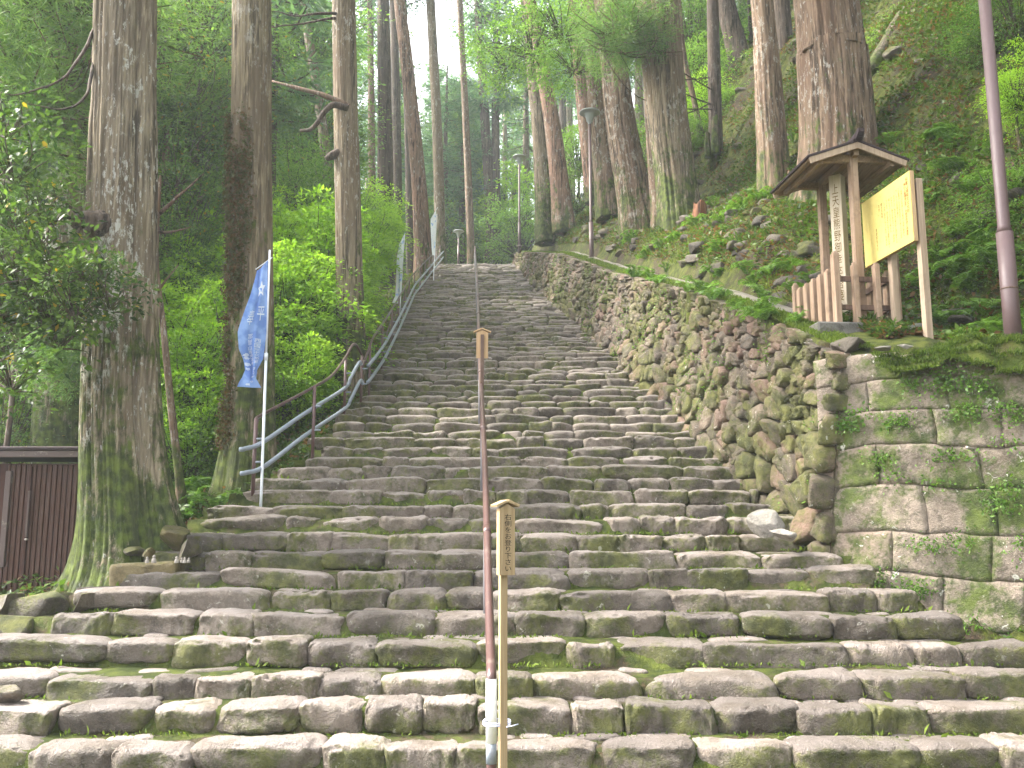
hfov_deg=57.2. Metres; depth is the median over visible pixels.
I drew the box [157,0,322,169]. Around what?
understory tree
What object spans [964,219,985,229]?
fern
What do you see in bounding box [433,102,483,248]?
forest cedar
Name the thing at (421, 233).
cedar tree
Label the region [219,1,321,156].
forest cedar
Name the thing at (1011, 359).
moss cushion
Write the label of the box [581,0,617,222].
cedar tree
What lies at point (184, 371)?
leafy bush
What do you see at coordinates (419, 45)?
sky
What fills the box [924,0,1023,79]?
slope bush
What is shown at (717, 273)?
fern
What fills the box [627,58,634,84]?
forest cedar
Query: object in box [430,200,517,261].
understory tree
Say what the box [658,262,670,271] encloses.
fern
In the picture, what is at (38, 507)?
wooden shed
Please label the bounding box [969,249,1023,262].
fern
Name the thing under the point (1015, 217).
fern
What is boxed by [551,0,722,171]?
overhanging cedar
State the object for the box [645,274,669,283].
fern
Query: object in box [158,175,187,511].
slender tree
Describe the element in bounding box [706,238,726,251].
fern
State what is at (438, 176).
cedar tree
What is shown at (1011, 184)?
fern
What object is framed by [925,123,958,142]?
fern
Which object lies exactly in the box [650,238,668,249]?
fern
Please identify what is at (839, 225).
inscribed pillar
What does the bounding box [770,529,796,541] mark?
rock
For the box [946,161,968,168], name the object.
fern
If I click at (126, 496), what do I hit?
cedar tree
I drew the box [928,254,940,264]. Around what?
fern
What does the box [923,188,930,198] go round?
fern
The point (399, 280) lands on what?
banner
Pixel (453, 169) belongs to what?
forest cedar
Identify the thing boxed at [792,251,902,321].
picket fence
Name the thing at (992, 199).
fern
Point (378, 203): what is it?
leafy bush
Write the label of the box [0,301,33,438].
understory tree
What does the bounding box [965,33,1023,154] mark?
slope bush
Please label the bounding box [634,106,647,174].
understory tree
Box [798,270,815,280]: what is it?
fern
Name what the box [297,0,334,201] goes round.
cedar tree
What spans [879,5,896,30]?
slope bush
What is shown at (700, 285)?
fern
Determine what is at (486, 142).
cedar tree
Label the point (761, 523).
rock
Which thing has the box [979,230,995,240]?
fern
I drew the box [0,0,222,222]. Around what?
young cedar
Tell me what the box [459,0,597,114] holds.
overhanging tree
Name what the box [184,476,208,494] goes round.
fern
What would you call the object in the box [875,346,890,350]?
rock
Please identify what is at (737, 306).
fern
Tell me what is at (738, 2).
understory tree
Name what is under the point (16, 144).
understory tree
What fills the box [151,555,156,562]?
stone figure
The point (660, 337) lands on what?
rubble weeds
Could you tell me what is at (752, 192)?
fern
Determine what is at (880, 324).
ground cover
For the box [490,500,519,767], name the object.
stake sign
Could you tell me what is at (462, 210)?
forest cedar
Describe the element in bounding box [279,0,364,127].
understory tree
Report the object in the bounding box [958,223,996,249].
fern
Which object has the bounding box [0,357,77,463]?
understory tree
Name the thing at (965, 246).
fern
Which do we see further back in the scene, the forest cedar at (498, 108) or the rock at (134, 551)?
the forest cedar at (498, 108)
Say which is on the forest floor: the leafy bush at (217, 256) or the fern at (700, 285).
the leafy bush at (217, 256)
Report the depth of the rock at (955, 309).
11.10 m
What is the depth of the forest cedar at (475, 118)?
65.78 m
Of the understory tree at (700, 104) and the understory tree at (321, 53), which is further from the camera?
the understory tree at (321, 53)
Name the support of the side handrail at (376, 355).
on the stone staircase
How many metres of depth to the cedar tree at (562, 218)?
34.96 m
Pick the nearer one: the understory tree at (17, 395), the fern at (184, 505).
the fern at (184, 505)
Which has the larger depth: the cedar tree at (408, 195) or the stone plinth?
the cedar tree at (408, 195)
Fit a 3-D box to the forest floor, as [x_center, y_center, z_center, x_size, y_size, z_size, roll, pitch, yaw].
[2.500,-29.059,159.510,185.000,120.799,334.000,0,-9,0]
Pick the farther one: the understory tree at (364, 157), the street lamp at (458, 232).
the street lamp at (458, 232)
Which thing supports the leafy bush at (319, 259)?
on the forest floor
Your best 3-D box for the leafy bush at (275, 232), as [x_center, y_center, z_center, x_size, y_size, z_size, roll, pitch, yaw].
[-4.886,-1.317,19.312,3.384,3.671,3.439,3,-9,-18]
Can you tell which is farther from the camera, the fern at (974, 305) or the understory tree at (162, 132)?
the understory tree at (162, 132)
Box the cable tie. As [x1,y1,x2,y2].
[483,718,517,727]
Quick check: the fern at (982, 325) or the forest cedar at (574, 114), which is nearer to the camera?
the fern at (982, 325)
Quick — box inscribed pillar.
[828,173,851,314]
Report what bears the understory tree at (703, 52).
on the forest floor
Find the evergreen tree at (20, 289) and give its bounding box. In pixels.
[0,75,177,419]
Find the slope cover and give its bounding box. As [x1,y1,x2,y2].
[703,0,1023,340]
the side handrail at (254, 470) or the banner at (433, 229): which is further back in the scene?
the banner at (433, 229)
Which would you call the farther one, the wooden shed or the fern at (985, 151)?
the fern at (985, 151)
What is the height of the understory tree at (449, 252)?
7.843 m
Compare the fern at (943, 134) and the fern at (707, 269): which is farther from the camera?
the fern at (707, 269)
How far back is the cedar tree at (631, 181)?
24.96 m
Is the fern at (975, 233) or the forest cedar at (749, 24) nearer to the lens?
the fern at (975, 233)
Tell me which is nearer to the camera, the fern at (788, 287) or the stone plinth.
the stone plinth
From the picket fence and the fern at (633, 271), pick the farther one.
the fern at (633, 271)
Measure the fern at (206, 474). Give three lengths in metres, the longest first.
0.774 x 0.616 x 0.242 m
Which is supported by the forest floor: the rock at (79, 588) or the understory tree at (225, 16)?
the understory tree at (225, 16)
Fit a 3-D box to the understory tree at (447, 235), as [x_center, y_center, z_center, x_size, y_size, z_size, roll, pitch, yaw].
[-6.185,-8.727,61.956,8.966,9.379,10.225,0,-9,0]
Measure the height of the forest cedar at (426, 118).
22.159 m
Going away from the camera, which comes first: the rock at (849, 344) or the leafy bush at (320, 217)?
the rock at (849, 344)
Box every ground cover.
[0,273,423,596]
[555,0,1023,338]
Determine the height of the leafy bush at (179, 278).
3.369 m
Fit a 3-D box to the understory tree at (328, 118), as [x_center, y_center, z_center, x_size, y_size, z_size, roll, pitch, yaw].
[-8.362,-7.100,34.534,7.418,10.150,6.659,-5,-10,30]
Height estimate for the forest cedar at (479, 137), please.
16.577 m
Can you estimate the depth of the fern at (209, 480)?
12.80 m
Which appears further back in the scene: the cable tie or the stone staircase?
the stone staircase
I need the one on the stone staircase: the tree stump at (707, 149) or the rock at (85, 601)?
the rock at (85, 601)
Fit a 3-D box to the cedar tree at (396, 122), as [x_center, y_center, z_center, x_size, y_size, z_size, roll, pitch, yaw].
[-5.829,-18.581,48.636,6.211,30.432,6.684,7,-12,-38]
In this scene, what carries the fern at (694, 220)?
on the forest floor
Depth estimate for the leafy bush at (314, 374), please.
15.46 m
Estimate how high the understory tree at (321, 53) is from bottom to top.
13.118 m
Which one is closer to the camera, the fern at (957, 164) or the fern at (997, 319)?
the fern at (997, 319)
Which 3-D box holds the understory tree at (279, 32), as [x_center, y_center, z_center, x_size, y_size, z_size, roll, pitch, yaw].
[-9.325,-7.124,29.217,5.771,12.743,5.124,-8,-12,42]
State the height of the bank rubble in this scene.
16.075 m
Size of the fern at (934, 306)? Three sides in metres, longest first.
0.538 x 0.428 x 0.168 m
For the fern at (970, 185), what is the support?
on the forest floor
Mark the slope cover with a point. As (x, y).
(949, 199)
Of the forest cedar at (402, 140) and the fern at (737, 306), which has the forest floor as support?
the forest cedar at (402, 140)
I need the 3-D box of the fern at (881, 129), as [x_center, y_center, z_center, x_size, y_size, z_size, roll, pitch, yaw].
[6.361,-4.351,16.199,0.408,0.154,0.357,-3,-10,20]
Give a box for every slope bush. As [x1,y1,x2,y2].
[866,24,881,43]
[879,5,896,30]
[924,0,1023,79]
[936,0,1023,83]
[943,148,1023,236]
[956,216,1023,295]
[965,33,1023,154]
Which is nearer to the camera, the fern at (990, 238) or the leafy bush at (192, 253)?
the fern at (990, 238)
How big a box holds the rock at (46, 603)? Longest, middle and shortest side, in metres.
0.635 x 0.357 x 0.271 m
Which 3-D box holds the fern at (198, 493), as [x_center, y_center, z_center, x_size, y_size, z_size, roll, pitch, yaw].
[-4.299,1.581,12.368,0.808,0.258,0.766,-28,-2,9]
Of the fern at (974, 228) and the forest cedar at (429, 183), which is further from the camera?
the forest cedar at (429, 183)
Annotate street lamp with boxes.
[453,229,463,263]
[512,154,525,252]
[579,107,599,257]
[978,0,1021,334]
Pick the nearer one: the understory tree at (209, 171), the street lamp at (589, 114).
the understory tree at (209, 171)
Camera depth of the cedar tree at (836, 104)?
16.00 m
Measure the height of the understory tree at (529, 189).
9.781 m
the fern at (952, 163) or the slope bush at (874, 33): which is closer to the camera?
the fern at (952, 163)
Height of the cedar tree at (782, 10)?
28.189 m
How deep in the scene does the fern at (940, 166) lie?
13.56 m
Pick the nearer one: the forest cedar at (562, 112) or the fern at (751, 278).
the fern at (751, 278)
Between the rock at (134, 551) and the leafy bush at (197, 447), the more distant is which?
the leafy bush at (197, 447)
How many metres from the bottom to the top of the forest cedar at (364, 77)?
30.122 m
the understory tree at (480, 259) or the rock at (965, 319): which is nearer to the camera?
the rock at (965, 319)
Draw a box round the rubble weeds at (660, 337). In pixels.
[551,255,825,507]
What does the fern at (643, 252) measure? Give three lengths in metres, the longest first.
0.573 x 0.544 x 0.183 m
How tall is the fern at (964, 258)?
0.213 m
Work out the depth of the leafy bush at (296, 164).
30.92 m
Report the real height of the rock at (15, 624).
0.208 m
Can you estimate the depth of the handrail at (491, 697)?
6.62 m
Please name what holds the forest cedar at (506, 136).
on the forest floor
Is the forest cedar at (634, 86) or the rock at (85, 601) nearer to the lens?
the rock at (85, 601)
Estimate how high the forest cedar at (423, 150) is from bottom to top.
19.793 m
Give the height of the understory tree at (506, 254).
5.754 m
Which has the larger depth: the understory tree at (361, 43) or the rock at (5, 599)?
the understory tree at (361, 43)
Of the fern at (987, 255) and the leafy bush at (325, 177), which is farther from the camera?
the leafy bush at (325, 177)
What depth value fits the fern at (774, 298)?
12.79 m
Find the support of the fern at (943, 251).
on the forest floor
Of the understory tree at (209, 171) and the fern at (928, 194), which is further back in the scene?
the understory tree at (209, 171)
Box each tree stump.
[692,200,706,222]
[704,131,711,158]
[711,114,719,155]
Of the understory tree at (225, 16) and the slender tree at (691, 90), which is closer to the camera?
the understory tree at (225, 16)
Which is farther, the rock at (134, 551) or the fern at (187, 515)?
the fern at (187, 515)
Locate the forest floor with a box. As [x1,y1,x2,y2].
[11,0,1023,641]
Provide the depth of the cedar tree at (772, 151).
19.97 m
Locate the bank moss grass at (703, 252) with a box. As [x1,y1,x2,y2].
[534,180,992,306]
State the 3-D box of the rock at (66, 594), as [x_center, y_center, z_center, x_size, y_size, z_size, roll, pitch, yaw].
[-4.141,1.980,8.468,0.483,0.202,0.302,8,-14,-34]
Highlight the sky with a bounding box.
[208,0,736,240]
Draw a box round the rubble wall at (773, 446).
[511,252,869,552]
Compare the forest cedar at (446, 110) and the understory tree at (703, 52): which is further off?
the forest cedar at (446, 110)
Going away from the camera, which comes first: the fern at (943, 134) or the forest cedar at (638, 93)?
the fern at (943, 134)
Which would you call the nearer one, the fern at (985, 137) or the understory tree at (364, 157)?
the fern at (985, 137)
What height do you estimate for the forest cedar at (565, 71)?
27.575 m
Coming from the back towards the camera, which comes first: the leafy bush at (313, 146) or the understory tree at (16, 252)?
the leafy bush at (313, 146)
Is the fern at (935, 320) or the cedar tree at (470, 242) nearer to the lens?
the fern at (935, 320)
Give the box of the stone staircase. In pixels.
[0,263,1023,767]
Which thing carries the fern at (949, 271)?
on the forest floor
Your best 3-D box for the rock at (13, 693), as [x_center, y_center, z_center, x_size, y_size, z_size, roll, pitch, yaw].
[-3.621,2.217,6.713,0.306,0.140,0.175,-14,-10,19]
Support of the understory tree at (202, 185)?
on the forest floor
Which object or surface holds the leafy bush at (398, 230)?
on the forest floor
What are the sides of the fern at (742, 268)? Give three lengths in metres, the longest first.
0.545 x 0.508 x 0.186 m
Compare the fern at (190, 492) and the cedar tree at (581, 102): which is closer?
the fern at (190, 492)
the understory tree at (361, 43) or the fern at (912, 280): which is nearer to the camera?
the fern at (912, 280)
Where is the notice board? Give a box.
[862,171,933,338]
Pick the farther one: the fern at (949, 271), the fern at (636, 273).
the fern at (636, 273)
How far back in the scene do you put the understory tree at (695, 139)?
28.10 m
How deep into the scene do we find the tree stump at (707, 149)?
25.47 m
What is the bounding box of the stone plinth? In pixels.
[809,321,921,333]
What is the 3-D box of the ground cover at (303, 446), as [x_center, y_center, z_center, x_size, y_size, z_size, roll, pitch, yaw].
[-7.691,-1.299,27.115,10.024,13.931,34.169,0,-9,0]
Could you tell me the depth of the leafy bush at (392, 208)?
34.07 m
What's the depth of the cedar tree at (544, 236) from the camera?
37.51 m
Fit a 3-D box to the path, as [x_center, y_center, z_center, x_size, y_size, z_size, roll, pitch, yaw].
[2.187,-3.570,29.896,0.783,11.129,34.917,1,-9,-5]
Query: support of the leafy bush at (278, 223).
on the forest floor
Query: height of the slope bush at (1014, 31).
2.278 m
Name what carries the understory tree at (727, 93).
on the forest floor
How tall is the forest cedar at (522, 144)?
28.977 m
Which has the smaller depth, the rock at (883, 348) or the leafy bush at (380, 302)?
the rock at (883, 348)
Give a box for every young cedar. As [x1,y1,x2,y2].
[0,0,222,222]
[0,237,83,463]
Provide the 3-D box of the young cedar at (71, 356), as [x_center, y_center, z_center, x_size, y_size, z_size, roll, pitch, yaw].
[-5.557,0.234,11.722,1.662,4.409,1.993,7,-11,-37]
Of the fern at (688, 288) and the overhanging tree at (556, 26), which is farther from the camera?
the overhanging tree at (556, 26)
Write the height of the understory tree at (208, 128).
7.294 m
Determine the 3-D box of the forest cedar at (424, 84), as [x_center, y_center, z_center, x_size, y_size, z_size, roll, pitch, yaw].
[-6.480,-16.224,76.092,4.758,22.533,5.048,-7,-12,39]
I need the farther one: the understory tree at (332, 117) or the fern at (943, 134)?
the understory tree at (332, 117)
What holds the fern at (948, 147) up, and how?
on the forest floor
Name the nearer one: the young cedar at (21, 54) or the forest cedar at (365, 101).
the young cedar at (21, 54)
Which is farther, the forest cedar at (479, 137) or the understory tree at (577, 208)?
the forest cedar at (479, 137)
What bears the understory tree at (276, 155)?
on the forest floor
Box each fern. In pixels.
[178,503,191,513]
[179,489,243,507]
[180,507,195,520]
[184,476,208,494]
[186,484,206,499]
[187,485,209,508]
[187,508,202,518]
[190,476,211,489]
[191,469,213,485]
[200,464,215,473]
[619,229,639,243]
[624,268,640,276]
[625,264,645,276]
[635,245,649,258]
[637,266,667,281]
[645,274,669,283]
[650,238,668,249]
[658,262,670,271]
[667,231,681,244]
[675,280,693,291]
[681,213,706,227]
[682,275,724,291]
[694,287,725,299]
[699,263,714,273]
[705,196,719,206]
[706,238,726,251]
[709,210,725,219]
[713,269,722,276]
[715,289,733,297]
[723,194,754,212]
[724,298,745,309]
[729,301,743,309]
[730,260,754,273]
[735,296,770,321]
[737,270,761,284]
[738,305,757,312]
[741,188,769,200]
[743,283,770,296]
[749,307,777,319]
[754,308,777,318]
[755,296,782,305]
[757,262,778,273]
[758,185,775,198]
[771,257,804,271]
[780,281,803,292]
[782,310,809,323]
[787,132,798,142]
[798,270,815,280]
[873,131,902,144]
[877,126,887,135]
[904,263,945,287]
[915,304,946,312]
[921,121,948,138]
[921,308,973,322]
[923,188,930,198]
[924,191,941,203]
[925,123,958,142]
[926,157,962,174]
[927,244,955,257]
[928,126,969,142]
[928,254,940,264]
[932,311,966,324]
[933,256,972,270]
[937,142,953,148]
[939,155,964,172]
[940,229,955,237]
[941,268,962,280]
[942,219,966,233]
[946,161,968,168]
[946,242,976,253]
[948,220,968,235]
[949,267,986,290]
[950,295,1000,312]
[951,177,984,192]
[951,251,978,269]
[953,273,982,290]
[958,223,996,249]
[958,320,1002,335]
[961,169,992,184]
[963,219,988,234]
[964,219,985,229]
[966,241,995,253]
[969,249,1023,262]
[974,141,990,157]
[975,132,989,145]
[975,164,991,171]
[976,314,1023,333]
[979,182,1023,198]
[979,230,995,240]
[979,244,1020,265]
[981,193,994,203]
[985,241,1023,253]
[993,209,1023,225]
[993,264,1023,278]
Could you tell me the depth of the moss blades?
9.22 m
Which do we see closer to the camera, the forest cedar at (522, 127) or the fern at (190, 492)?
the fern at (190, 492)
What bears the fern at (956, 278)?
on the forest floor
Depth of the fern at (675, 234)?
19.91 m
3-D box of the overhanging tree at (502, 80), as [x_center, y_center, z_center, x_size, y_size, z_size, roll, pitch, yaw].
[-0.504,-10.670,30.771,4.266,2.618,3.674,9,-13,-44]
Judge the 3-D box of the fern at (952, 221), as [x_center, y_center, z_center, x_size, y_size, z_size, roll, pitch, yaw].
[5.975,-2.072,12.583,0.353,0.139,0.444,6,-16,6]
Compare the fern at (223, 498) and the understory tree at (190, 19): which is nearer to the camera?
the fern at (223, 498)
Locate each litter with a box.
[18,277,411,591]
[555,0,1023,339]
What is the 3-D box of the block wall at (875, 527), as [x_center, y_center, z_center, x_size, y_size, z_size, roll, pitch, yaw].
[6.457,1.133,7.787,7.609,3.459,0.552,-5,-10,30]
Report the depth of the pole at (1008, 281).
9.70 m
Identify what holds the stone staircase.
on the forest floor
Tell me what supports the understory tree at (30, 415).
on the forest floor
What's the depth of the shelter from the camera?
11.33 m
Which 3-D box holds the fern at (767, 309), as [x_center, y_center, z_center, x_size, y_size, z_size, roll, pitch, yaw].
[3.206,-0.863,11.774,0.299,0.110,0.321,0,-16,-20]
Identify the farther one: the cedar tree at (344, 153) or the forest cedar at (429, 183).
the forest cedar at (429, 183)
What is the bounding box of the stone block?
[109,561,184,585]
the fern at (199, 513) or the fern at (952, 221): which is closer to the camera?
the fern at (199, 513)
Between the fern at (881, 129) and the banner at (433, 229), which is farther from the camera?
the banner at (433, 229)
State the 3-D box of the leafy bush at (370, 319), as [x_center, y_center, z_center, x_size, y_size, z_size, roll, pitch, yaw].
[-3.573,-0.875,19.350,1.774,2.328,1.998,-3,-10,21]
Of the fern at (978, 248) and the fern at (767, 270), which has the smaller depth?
the fern at (978, 248)
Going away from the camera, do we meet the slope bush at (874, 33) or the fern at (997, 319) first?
the fern at (997, 319)
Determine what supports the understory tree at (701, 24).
on the forest floor
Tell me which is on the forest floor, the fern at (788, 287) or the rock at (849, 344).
the fern at (788, 287)
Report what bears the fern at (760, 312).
on the forest floor
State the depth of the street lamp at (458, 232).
51.78 m
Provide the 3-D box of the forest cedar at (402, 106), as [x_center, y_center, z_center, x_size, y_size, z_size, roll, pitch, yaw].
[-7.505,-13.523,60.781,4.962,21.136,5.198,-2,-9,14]
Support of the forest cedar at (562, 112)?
on the forest floor
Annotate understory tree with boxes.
[0,44,161,225]
[0,156,177,286]
[0,177,197,463]
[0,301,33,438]
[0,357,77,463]
[0,363,32,462]
[3,18,90,233]
[5,0,220,159]
[40,72,187,185]
[157,0,229,79]
[157,0,231,261]
[157,0,312,149]
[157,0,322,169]
[157,32,307,395]
[157,89,292,246]
[158,25,317,212]
[158,128,283,275]
[158,137,294,260]
[158,161,225,302]
[168,0,309,84]
[223,58,376,199]
[227,0,380,146]
[278,0,391,133]
[278,37,402,184]
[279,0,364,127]
[282,100,389,192]
[402,186,481,274]
[402,196,484,274]
[404,198,506,263]
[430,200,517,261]
[447,191,534,264]
[451,158,534,263]
[466,216,533,263]
[528,156,588,217]
[533,118,588,212]
[625,0,747,105]
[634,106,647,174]
[635,29,749,128]
[643,105,707,157]
[681,0,747,49]
[686,65,734,134]
[693,0,747,61]
[702,78,753,119]
[741,0,792,41]
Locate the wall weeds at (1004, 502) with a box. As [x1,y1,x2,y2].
[813,360,1023,638]
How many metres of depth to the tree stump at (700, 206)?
20.74 m
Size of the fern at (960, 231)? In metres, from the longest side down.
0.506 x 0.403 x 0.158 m
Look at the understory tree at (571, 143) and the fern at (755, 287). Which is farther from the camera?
the understory tree at (571, 143)
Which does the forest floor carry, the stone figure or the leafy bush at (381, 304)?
the leafy bush at (381, 304)
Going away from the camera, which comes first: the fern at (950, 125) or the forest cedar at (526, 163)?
the fern at (950, 125)
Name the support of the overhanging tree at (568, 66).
attached to the cedar tree at (631, 181)
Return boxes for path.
[569,251,794,314]
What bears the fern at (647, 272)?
on the forest floor
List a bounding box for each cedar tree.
[0,0,203,592]
[27,0,87,463]
[206,0,277,504]
[272,0,370,403]
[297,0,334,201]
[355,0,389,208]
[357,0,412,279]
[363,0,443,276]
[376,0,394,289]
[394,0,432,284]
[407,0,451,263]
[440,0,523,263]
[457,0,474,263]
[520,0,555,246]
[524,0,575,236]
[568,0,593,205]
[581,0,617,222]
[594,0,650,241]
[636,0,700,230]
[644,92,655,228]
[718,0,747,70]
[750,0,790,193]
[774,0,792,51]
[786,0,877,208]
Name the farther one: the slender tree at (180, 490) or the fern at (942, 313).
the slender tree at (180, 490)
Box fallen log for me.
[870,1,905,75]
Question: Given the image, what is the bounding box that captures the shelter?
[770,128,909,317]
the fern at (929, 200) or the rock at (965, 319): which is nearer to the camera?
the rock at (965, 319)
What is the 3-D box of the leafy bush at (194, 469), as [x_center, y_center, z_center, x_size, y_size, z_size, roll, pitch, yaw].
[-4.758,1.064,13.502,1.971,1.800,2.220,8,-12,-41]
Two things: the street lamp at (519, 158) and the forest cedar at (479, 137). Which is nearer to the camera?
the street lamp at (519, 158)
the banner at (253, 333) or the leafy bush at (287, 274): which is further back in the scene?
the leafy bush at (287, 274)
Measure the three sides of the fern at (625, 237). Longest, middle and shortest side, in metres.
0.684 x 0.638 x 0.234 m
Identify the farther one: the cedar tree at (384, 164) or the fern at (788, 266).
the cedar tree at (384, 164)
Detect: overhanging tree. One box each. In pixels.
[446,4,556,123]
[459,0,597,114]
[490,0,630,94]
[526,18,602,122]
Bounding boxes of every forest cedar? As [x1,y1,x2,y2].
[209,0,374,211]
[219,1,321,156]
[282,4,377,175]
[326,41,366,193]
[356,0,402,207]
[356,28,376,187]
[361,25,432,220]
[361,81,431,231]
[402,136,405,219]
[403,60,489,261]
[418,57,444,185]
[421,66,445,183]
[421,104,431,149]
[423,82,453,204]
[426,72,480,204]
[429,71,495,263]
[429,92,483,263]
[430,91,483,217]
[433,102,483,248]
[447,0,529,245]
[456,6,501,160]
[473,106,482,172]
[487,0,532,200]
[490,0,560,249]
[500,82,532,209]
[502,84,532,201]
[513,70,558,173]
[518,0,580,164]
[545,0,632,198]
[546,9,575,184]
[559,1,631,118]
[572,101,577,198]
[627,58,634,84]
[627,58,634,90]
[628,0,643,130]
[629,1,635,116]
[747,0,752,43]
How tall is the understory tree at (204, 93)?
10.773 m
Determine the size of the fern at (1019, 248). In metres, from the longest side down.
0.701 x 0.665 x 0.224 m
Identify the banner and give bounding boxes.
[237,250,271,506]
[392,234,404,323]
[431,207,437,279]
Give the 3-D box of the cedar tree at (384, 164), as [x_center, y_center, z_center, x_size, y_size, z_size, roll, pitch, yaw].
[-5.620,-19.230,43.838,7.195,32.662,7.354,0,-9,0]
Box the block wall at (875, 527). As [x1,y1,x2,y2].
[813,352,1023,637]
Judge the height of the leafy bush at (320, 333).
2.957 m
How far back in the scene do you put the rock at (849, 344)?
9.86 m
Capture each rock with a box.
[0,592,24,614]
[0,615,35,633]
[0,684,24,702]
[7,591,68,616]
[60,592,73,599]
[73,592,94,612]
[75,586,114,590]
[123,546,144,555]
[142,547,155,557]
[160,525,189,550]
[178,539,202,561]
[746,509,784,537]
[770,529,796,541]
[830,336,865,352]
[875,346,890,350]
[897,344,912,349]
[932,308,972,315]
[947,315,973,323]
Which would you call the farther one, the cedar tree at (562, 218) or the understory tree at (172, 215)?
the cedar tree at (562, 218)
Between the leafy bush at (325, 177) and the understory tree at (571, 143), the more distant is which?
the understory tree at (571, 143)
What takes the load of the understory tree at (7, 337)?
on the forest floor
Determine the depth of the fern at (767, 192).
17.51 m
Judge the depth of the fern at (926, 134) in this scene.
14.26 m
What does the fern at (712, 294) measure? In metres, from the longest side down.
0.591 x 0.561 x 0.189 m
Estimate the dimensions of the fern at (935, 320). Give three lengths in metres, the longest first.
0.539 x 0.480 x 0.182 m
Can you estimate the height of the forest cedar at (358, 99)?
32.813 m
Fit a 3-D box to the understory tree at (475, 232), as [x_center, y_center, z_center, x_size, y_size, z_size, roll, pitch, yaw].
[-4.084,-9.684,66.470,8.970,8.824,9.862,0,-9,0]
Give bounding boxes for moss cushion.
[878,337,1023,372]
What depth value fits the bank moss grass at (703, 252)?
16.46 m
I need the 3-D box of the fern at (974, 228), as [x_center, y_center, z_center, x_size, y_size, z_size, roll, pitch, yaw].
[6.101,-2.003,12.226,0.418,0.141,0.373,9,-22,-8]
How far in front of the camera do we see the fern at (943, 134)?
13.76 m
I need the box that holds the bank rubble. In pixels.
[572,0,1023,321]
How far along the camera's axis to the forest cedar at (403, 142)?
69.59 m
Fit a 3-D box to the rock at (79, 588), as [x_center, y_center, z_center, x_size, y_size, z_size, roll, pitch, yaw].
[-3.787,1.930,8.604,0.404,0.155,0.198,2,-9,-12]
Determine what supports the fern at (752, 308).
on the forest floor
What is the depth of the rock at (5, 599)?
8.24 m
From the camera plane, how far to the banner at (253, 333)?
11.51 m
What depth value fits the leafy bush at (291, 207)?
22.50 m
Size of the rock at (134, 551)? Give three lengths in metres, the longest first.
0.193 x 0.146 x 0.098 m
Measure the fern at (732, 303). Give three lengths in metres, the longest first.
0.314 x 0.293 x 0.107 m
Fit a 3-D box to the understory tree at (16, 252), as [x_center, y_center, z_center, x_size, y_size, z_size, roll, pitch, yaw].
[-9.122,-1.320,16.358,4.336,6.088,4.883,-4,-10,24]
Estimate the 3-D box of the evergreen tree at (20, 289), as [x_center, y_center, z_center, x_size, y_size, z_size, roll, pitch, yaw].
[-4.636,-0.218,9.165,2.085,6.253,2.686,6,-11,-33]
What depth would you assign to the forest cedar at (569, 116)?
78.14 m
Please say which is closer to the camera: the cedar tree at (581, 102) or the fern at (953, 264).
the fern at (953, 264)
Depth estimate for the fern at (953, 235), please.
12.64 m
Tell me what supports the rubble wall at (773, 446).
on the forest floor
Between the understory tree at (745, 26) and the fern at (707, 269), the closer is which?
the fern at (707, 269)
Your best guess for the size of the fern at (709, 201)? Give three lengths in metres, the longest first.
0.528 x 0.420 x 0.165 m
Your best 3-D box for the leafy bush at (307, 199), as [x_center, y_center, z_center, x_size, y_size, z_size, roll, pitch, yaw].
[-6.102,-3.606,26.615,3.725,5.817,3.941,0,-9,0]
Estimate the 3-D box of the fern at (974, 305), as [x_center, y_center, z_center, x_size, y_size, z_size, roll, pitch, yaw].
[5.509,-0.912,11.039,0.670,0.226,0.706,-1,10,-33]
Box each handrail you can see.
[239,343,367,495]
[363,245,443,395]
[474,246,496,767]
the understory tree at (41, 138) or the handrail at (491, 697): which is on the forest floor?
the understory tree at (41, 138)
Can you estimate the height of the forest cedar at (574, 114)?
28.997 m
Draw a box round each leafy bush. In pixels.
[159,233,225,406]
[159,279,282,455]
[159,286,280,418]
[159,291,291,489]
[160,260,299,382]
[161,231,226,410]
[162,366,225,483]
[162,401,223,482]
[186,238,387,418]
[197,183,395,347]
[220,183,334,262]
[221,278,397,417]
[222,226,327,398]
[272,157,334,239]
[273,228,389,362]
[274,197,394,299]
[274,331,352,436]
[275,131,385,234]
[276,132,378,207]
[276,135,327,215]
[310,202,413,307]
[323,183,408,251]
[334,175,422,270]
[362,246,404,329]
[363,197,406,299]
[365,297,397,348]
[370,280,392,320]
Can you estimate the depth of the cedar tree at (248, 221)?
13.05 m
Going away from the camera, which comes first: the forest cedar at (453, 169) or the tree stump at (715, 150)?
the tree stump at (715, 150)
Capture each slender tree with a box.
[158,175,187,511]
[678,0,704,150]
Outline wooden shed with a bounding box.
[0,446,77,593]
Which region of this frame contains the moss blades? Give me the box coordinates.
[870,331,1023,375]
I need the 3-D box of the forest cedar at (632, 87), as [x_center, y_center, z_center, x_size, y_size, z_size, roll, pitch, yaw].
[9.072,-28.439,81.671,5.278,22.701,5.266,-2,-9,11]
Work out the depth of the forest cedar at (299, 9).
26.23 m
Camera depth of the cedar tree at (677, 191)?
22.86 m
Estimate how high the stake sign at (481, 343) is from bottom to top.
1.927 m
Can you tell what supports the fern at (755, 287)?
on the forest floor
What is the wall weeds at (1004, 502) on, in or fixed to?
attached to the block wall at (875, 527)
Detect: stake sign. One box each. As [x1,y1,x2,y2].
[474,328,490,448]
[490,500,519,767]

